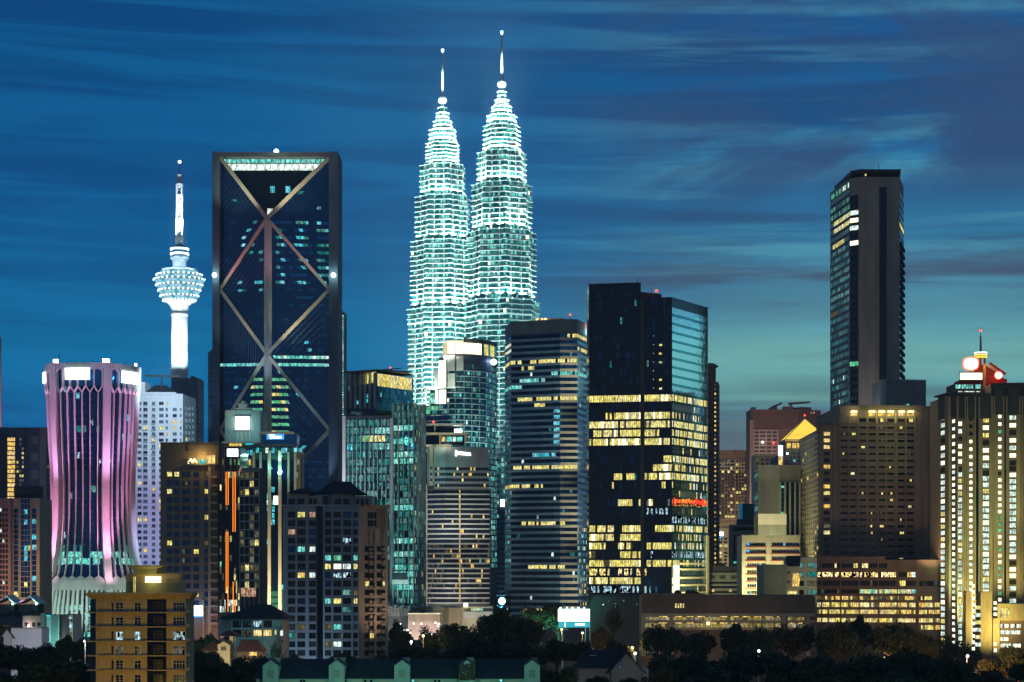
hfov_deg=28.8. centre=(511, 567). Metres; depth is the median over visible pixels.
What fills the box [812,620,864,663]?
tree
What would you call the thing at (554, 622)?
tree
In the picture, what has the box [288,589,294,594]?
window
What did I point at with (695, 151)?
sky
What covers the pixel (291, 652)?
window
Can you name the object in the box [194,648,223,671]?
tree
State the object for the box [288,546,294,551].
window
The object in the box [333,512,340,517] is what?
window
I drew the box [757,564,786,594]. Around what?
block
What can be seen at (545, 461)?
office tower
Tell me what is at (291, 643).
window
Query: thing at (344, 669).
terraced house
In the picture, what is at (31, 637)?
shed
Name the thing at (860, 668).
tree
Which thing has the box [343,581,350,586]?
window
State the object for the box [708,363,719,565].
apartment tower
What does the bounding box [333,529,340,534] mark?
window
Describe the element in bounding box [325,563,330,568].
window
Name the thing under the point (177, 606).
window
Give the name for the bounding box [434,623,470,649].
tree
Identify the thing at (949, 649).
tree
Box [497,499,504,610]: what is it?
office block
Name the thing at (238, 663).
tree
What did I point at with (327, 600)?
window
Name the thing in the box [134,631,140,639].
window
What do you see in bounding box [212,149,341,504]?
office tower
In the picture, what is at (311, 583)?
window
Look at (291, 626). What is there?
window
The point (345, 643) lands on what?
window
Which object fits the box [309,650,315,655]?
window
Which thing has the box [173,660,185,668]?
window
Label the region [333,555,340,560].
window
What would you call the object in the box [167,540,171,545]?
window
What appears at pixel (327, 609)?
window
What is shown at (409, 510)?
office tower
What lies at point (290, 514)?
window
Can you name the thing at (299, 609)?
window
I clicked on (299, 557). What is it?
window
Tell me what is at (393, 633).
tree
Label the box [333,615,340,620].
window
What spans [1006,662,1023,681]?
tree
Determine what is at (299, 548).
window
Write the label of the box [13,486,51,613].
office tower
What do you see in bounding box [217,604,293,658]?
house
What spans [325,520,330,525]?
window
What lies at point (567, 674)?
tree
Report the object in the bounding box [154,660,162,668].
window
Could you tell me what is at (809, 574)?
window
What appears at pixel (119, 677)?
window
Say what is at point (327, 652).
window
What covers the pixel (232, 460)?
skyscraper
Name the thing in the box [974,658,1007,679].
tree
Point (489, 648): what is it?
tree
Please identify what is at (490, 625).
tree
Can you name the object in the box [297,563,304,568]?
window
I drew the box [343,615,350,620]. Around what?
window
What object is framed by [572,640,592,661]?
tree
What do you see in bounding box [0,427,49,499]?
apartment tower
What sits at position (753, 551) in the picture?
office block
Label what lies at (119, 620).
window
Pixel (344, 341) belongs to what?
tower block
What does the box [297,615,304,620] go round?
window
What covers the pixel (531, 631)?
tree
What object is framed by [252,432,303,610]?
office tower
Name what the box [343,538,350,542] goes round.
window
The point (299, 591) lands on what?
window
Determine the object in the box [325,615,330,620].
window
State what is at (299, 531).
window
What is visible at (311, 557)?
window
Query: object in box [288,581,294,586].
window
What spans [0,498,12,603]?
office tower
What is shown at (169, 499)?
window
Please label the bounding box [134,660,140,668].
window
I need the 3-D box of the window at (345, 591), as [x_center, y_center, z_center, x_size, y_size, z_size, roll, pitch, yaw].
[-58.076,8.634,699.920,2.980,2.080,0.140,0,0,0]
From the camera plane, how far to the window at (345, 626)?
699.93 m
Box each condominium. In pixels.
[136,375,195,564]
[282,481,389,658]
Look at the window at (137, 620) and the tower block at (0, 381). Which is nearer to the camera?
the window at (137, 620)
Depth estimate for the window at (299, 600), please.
700.96 m
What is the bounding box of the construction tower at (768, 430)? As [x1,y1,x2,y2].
[746,401,820,503]
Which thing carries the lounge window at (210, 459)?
in the apartment tower at (189, 511)
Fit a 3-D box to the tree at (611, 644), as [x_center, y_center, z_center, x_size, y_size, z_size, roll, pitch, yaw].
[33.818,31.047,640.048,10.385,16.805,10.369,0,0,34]
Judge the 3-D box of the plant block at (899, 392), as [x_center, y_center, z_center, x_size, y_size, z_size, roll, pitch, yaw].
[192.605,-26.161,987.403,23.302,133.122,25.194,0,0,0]
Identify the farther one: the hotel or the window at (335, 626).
the hotel
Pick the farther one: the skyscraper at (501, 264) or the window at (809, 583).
the skyscraper at (501, 264)
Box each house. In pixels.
[0,621,16,675]
[200,630,266,665]
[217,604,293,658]
[254,657,541,681]
[573,649,647,681]
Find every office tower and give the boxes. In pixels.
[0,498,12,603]
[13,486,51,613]
[42,359,140,640]
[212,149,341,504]
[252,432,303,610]
[342,410,392,655]
[343,367,412,415]
[392,403,425,646]
[421,338,496,612]
[426,421,490,605]
[505,314,586,637]
[586,278,708,640]
[754,465,800,556]
[770,414,815,466]
[830,165,904,409]
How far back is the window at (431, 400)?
1252.65 m
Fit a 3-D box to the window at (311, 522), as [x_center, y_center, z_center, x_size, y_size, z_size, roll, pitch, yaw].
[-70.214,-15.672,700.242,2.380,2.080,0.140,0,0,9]
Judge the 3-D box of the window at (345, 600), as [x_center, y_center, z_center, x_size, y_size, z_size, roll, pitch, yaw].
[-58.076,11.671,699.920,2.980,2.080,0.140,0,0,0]
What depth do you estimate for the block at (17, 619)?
720.00 m
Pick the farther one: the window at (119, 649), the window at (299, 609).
the window at (299, 609)
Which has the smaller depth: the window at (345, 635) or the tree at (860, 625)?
the tree at (860, 625)
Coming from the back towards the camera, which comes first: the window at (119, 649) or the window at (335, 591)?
the window at (335, 591)
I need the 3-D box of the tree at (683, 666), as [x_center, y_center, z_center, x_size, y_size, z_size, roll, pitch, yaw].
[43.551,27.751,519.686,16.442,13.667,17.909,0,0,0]
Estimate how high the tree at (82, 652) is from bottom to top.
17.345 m
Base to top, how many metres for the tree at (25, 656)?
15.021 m
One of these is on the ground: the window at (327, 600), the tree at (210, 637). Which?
the tree at (210, 637)
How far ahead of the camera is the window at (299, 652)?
700.96 m
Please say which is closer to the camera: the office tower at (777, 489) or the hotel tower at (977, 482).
the hotel tower at (977, 482)
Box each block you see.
[0,337,0,426]
[0,614,33,626]
[23,613,50,626]
[69,614,81,661]
[85,565,197,681]
[171,377,188,395]
[189,376,203,441]
[208,350,211,441]
[222,401,266,467]
[239,468,266,609]
[342,312,346,415]
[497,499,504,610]
[709,563,736,594]
[720,450,745,524]
[720,521,734,565]
[729,519,753,565]
[737,535,800,594]
[739,504,753,518]
[751,455,777,503]
[754,514,786,534]
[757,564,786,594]
[784,556,816,657]
[873,379,925,405]
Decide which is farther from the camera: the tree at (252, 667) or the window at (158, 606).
the tree at (252, 667)
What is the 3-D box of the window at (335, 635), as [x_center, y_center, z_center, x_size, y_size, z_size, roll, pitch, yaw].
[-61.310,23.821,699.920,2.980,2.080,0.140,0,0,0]
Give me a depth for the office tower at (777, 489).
951.51 m
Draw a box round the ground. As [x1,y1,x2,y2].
[82,636,1023,681]
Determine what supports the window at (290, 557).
in the condominium at (335, 577)
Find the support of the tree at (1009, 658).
on the ground
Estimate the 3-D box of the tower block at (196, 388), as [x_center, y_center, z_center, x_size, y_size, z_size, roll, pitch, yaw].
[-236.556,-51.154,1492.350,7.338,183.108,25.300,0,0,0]
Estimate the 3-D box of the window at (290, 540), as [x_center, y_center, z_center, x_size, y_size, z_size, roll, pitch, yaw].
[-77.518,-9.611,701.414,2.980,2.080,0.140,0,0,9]
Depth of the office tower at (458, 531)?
1147.84 m
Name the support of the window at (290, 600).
in the condominium at (335, 577)
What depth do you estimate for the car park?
742.62 m
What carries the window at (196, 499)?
in the apartment tower at (189, 511)
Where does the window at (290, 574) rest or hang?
in the condominium at (335, 577)
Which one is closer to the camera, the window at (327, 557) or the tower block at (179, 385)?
the window at (327, 557)
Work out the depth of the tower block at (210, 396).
1300.00 m
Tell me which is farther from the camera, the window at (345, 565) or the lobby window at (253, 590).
the lobby window at (253, 590)
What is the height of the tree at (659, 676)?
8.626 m
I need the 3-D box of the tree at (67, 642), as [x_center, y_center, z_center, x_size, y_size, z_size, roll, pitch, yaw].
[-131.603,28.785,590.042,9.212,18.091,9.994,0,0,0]
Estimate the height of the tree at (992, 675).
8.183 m
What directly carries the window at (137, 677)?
in the apartment block at (142, 628)
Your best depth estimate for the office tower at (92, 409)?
1083.32 m
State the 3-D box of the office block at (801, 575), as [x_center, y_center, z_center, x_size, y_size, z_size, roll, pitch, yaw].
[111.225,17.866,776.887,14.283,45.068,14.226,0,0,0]
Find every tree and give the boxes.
[0,644,18,670]
[0,663,50,681]
[4,644,51,670]
[11,610,37,614]
[29,657,89,681]
[40,642,71,663]
[54,635,79,661]
[70,637,89,663]
[194,637,209,651]
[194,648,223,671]
[205,631,216,642]
[205,655,252,674]
[242,655,267,676]
[265,642,286,658]
[285,654,301,658]
[328,652,356,658]
[373,653,388,658]
[386,644,440,658]
[387,629,416,650]
[388,619,410,643]
[416,625,442,650]
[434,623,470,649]
[456,631,530,658]
[459,624,477,641]
[474,608,516,639]
[501,642,548,665]
[502,615,548,647]
[520,602,557,648]
[541,665,578,681]
[543,638,577,670]
[549,605,571,663]
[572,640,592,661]
[584,675,611,681]
[590,626,612,648]
[601,604,627,640]
[605,639,633,657]
[619,677,635,681]
[636,666,679,681]
[637,623,680,657]
[647,649,707,681]
[675,630,717,655]
[701,646,769,678]
[719,622,749,651]
[741,626,785,681]
[759,648,833,681]
[770,623,815,660]
[805,652,879,681]
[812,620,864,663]
[849,614,871,656]
[862,670,933,681]
[865,621,916,656]
[872,649,942,678]
[903,631,941,658]
[920,655,978,681]
[934,634,962,658]
[957,643,983,666]
[966,668,1013,681]
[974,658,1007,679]
[997,644,1023,681]
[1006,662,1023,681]
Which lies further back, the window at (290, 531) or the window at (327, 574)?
the window at (290, 531)
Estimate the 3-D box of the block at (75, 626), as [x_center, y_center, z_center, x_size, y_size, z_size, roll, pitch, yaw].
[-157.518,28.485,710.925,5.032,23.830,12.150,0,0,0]
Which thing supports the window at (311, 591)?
in the condominium at (335, 577)
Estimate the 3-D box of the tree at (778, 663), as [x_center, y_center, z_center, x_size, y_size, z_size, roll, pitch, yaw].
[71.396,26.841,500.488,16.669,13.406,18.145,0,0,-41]
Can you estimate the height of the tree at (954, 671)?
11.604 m
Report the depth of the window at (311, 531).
700.28 m
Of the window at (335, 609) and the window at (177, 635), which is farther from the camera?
the window at (335, 609)
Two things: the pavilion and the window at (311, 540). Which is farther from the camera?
the pavilion
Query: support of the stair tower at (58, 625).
on the ground
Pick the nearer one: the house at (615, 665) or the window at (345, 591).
the house at (615, 665)
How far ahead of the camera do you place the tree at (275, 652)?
599.25 m
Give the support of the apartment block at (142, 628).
on the ground
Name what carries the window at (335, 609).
in the condominium at (335, 577)
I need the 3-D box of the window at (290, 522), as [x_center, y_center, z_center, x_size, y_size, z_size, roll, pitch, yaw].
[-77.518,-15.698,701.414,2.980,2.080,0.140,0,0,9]
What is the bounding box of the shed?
[0,627,48,675]
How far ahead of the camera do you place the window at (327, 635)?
699.93 m
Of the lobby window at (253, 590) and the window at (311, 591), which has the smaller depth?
the window at (311, 591)
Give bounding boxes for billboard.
[557,607,589,668]
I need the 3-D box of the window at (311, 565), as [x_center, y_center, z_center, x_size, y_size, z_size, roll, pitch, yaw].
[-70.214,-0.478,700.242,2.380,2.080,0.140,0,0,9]
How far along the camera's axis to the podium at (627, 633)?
838.79 m
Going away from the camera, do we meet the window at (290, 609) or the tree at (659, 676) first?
the tree at (659, 676)
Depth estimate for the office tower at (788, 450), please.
1320.00 m
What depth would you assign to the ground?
841.48 m
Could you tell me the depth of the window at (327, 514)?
699.93 m
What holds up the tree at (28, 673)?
on the ground
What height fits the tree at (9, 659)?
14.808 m
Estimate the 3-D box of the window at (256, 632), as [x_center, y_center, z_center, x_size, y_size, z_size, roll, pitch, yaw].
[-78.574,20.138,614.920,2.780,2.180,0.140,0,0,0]
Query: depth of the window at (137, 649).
399.98 m
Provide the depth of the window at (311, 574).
700.28 m
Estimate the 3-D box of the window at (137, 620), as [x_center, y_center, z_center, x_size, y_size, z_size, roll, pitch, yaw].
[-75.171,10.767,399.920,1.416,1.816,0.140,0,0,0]
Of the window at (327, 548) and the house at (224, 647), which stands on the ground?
the house at (224, 647)
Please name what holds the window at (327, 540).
in the condominium at (335, 577)
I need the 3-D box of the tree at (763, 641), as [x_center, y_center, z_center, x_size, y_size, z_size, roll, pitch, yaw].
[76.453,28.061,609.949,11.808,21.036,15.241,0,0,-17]
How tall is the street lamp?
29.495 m
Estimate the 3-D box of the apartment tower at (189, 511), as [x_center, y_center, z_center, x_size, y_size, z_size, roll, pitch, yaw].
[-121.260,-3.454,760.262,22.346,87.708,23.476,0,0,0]
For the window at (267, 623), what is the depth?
614.98 m
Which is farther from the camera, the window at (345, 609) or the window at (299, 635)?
the window at (299, 635)
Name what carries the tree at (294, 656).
on the ground
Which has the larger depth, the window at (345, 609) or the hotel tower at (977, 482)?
the hotel tower at (977, 482)
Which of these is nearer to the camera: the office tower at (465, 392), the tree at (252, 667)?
the tree at (252, 667)
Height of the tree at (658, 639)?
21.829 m
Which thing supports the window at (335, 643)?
in the condominium at (335, 577)
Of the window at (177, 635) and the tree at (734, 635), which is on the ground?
the tree at (734, 635)
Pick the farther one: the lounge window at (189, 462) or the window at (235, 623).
the lounge window at (189, 462)
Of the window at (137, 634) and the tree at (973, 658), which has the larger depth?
the tree at (973, 658)
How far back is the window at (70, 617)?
704.91 m
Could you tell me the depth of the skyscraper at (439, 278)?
1583.12 m
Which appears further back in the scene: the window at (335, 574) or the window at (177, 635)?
the window at (335, 574)
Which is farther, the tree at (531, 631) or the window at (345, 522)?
the window at (345, 522)
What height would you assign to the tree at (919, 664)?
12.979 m
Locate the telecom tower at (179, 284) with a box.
[153,160,204,377]
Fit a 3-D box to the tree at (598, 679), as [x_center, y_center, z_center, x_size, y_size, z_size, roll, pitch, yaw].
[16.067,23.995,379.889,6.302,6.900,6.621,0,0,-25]
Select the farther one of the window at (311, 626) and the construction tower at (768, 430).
the construction tower at (768, 430)
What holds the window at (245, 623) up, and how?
in the house at (266, 626)
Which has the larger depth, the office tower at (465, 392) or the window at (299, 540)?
the office tower at (465, 392)
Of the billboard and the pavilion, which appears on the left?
the pavilion
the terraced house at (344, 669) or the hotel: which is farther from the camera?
the hotel
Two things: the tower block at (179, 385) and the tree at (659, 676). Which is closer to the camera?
the tree at (659, 676)
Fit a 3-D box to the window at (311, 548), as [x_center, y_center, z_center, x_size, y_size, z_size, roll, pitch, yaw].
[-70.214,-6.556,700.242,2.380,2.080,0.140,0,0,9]
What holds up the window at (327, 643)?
in the condominium at (335, 577)
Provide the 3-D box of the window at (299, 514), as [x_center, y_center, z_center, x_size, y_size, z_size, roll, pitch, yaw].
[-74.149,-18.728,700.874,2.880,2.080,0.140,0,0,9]
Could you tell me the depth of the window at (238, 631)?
614.98 m
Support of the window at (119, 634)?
in the apartment block at (142, 628)
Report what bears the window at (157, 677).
in the apartment block at (142, 628)
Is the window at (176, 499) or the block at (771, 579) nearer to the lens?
the window at (176, 499)
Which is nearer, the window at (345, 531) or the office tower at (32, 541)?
the window at (345, 531)
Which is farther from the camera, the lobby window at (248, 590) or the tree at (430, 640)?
the lobby window at (248, 590)
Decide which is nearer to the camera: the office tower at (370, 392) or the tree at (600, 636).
the tree at (600, 636)
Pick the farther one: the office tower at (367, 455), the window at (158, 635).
the office tower at (367, 455)
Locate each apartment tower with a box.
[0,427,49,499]
[160,442,227,641]
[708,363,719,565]
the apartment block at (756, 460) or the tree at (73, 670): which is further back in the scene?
the apartment block at (756, 460)
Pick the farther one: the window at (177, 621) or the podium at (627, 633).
the podium at (627, 633)
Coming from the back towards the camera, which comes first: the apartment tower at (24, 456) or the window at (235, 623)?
the apartment tower at (24, 456)
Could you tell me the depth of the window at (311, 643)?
700.28 m
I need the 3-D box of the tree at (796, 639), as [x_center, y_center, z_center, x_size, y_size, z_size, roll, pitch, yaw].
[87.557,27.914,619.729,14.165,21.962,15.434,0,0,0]
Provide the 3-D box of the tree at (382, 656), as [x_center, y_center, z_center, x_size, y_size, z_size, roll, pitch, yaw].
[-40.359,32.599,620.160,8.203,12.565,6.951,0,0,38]
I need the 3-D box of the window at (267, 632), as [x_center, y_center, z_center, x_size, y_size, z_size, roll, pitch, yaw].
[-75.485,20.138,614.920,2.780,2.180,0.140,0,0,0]
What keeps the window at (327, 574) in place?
in the condominium at (335, 577)
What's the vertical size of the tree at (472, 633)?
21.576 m
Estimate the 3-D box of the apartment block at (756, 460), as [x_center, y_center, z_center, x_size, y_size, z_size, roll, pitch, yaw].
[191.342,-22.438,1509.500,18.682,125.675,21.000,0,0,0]
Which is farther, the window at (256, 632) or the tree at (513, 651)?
the window at (256, 632)
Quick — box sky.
[0,0,1023,449]
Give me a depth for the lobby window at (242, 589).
740.36 m
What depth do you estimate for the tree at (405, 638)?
678.16 m
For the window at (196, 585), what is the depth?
750.00 m
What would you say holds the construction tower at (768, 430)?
on the ground
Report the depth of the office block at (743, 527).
1180.00 m
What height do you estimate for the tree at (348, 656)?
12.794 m
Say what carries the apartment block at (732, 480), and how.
on the ground
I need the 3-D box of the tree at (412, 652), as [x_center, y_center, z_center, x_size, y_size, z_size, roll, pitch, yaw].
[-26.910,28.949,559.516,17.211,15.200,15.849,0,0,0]
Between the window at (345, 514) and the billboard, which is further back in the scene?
the billboard
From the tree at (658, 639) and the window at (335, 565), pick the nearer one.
the tree at (658, 639)
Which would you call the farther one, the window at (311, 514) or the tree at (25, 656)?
the window at (311, 514)
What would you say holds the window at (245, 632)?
in the house at (266, 626)
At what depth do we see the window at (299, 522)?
700.96 m
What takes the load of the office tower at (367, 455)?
on the ground
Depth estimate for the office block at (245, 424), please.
850.00 m
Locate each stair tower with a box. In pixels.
[46,614,68,665]
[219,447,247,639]
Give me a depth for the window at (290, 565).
701.47 m
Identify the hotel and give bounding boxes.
[799,405,929,559]
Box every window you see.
[69,616,72,629]
[116,602,123,611]
[116,617,123,625]
[116,631,123,639]
[116,646,123,654]
[116,660,123,668]
[116,674,123,681]
[134,602,140,611]
[134,617,140,625]
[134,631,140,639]
[134,646,140,654]
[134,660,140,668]
[134,674,140,681]
[154,602,162,610]
[154,617,162,625]
[154,631,162,639]
[154,646,162,653]
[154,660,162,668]
[154,674,162,681]
[167,497,171,502]
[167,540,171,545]
[173,602,185,610]
[173,617,185,625]
[173,631,185,639]
[173,645,185,654]
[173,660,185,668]
[173,674,185,681]
[174,497,178,502]
[174,540,178,545]
[188,461,197,463]
[194,497,198,502]
[194,540,198,545]
[194,583,198,588]
[206,455,214,463]
[232,620,240,626]
[232,629,240,636]
[241,588,244,596]
[242,620,250,626]
[242,629,250,636]
[246,588,250,596]
[251,588,255,596]
[253,620,261,626]
[253,629,261,636]
[264,620,271,626]
[264,629,271,636]
[288,512,294,517]
[288,520,294,525]
[288,529,294,534]
[288,538,294,542]
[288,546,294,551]
[288,555,294,560]
[288,563,294,568]
[288,572,294,577]
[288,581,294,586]
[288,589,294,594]
[288,598,294,603]
[288,607,294,612]
[289,624,294,629]
[289,633,294,638]
[289,641,294,646]
[289,650,294,655]
[297,512,304,517]
[297,520,304,525]
[297,529,304,534]
[297,538,304,542]
[297,546,304,551]
[297,555,304,560]
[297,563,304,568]
[297,572,304,577]
[297,581,304,586]
[297,589,304,594]
[297,598,304,603]
[297,607,304,612]
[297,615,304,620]
[297,624,304,629]
[297,633,304,638]
[297,641,304,646]
[297,650,304,655]
[309,512,315,517]
[309,520,315,525]
[309,529,315,534]
[309,538,315,542]
[309,546,315,551]
[309,555,315,560]
[309,563,315,568]
[309,572,315,577]
[309,581,315,586]
[309,589,315,594]
[309,598,315,603]
[309,607,315,612]
[309,615,315,620]
[309,624,315,629]
[309,633,315,638]
[309,641,315,646]
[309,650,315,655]
[325,512,330,517]
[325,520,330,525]
[325,529,330,534]
[325,538,330,542]
[325,546,330,551]
[325,555,330,560]
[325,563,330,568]
[325,572,330,577]
[325,581,330,586]
[325,589,330,594]
[325,598,330,603]
[325,607,330,612]
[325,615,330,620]
[325,624,330,629]
[325,633,330,638]
[325,641,330,646]
[325,650,330,655]
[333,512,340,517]
[333,520,340,525]
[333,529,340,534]
[333,538,340,542]
[333,546,340,551]
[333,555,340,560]
[333,563,340,568]
[333,572,340,577]
[333,581,340,586]
[333,589,340,594]
[333,598,340,603]
[333,607,340,612]
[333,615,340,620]
[333,624,340,629]
[333,633,340,638]
[333,641,340,646]
[343,512,350,517]
[343,520,350,525]
[343,529,350,534]
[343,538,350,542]
[343,546,350,551]
[343,555,350,560]
[343,563,350,568]
[343,572,350,577]
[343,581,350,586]
[343,589,350,594]
[343,598,350,603]
[343,607,350,612]
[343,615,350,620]
[343,624,350,629]
[343,633,350,638]
[343,641,350,646]
[428,397,434,403]
[807,563,816,567]
[807,572,816,576]
[807,581,816,585]
[807,590,816,594]
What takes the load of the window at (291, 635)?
in the condominium at (335, 577)
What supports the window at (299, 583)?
in the condominium at (335, 577)
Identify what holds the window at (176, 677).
in the apartment block at (142, 628)
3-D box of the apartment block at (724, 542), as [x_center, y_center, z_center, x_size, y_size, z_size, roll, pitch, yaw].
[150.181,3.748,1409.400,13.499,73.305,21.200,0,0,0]
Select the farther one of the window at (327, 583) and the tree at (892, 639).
the window at (327, 583)
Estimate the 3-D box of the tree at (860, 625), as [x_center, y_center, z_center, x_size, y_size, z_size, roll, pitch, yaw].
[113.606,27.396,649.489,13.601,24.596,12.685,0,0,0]
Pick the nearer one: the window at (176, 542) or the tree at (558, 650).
the tree at (558, 650)
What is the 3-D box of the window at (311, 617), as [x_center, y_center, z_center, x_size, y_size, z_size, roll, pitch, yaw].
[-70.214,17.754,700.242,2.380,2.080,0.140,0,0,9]
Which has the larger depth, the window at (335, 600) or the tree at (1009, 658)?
the window at (335, 600)
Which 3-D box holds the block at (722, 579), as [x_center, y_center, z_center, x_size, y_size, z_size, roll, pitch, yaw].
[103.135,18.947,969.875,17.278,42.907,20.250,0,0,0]
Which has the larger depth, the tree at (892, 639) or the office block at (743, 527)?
the office block at (743, 527)
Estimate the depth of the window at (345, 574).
699.93 m
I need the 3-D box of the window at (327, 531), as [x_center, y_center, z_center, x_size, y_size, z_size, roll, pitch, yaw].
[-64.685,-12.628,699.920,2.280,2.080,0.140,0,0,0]
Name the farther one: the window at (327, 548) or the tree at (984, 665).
the window at (327, 548)
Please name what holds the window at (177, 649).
in the apartment block at (142, 628)
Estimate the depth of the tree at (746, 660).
504.71 m
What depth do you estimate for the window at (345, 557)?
699.93 m
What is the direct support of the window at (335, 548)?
in the condominium at (335, 577)
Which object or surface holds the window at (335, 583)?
in the condominium at (335, 577)
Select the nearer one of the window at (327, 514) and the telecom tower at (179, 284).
the window at (327, 514)
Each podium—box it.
[388,603,492,639]
[588,595,638,662]
[817,557,939,659]
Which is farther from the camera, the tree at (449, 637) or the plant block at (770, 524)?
the plant block at (770, 524)
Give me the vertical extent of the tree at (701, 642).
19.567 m
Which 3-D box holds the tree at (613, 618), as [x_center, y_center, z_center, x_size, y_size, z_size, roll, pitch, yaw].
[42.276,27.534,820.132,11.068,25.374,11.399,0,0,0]
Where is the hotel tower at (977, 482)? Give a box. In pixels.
[930,328,1023,662]
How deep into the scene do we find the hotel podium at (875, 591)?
862.86 m
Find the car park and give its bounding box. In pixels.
[639,590,814,674]
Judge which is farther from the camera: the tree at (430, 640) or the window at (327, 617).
the window at (327, 617)
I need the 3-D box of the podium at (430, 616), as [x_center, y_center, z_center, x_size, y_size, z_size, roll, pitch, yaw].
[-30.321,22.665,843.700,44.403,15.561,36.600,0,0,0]
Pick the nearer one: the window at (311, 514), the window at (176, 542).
the window at (311, 514)
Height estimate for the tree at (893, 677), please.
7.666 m
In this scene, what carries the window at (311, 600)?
in the condominium at (335, 577)
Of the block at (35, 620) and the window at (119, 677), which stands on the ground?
the block at (35, 620)
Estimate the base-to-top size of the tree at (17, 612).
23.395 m
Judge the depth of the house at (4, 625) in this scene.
640.00 m
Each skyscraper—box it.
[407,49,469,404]
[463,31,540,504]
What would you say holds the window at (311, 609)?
in the condominium at (335, 577)
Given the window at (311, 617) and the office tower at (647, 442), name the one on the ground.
the office tower at (647, 442)
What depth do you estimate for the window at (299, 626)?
700.96 m
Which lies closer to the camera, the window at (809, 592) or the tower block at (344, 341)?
the window at (809, 592)
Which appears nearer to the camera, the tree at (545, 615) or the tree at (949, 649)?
the tree at (949, 649)
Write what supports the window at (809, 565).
in the office block at (801, 575)
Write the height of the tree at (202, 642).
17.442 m
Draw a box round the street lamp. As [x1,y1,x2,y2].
[499,598,504,603]
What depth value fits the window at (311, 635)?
700.28 m
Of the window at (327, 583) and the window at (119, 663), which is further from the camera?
the window at (327, 583)
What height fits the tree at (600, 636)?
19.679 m
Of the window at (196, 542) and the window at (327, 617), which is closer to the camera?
the window at (327, 617)
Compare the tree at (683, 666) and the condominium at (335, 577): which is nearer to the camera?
the tree at (683, 666)
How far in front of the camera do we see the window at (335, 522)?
699.93 m
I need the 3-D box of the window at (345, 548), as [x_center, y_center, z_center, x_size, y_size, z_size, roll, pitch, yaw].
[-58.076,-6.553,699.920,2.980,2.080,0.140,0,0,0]
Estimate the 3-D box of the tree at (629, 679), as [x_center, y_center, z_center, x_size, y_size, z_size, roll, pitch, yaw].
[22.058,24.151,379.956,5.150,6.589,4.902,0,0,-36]
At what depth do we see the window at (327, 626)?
699.93 m
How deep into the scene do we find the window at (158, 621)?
399.88 m
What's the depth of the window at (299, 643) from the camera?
700.96 m
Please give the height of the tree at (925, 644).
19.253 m
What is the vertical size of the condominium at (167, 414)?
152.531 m
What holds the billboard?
on the ground
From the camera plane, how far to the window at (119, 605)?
399.98 m
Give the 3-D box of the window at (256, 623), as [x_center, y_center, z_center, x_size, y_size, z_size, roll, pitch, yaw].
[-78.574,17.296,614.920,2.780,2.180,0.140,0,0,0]
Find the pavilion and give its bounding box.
[0,595,46,614]
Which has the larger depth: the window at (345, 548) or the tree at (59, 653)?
the window at (345, 548)
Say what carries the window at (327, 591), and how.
in the condominium at (335, 577)
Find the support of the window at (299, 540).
in the condominium at (335, 577)
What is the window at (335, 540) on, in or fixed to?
in the condominium at (335, 577)
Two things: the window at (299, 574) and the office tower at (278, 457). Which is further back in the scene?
the office tower at (278, 457)
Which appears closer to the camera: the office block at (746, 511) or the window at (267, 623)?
the window at (267, 623)
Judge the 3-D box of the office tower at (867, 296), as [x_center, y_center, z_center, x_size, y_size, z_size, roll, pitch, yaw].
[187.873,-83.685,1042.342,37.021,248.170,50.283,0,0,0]
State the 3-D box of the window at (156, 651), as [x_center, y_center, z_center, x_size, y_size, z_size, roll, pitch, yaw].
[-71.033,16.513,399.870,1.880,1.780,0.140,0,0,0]
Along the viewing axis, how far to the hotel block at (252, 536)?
741.95 m
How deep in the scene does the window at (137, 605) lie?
399.98 m

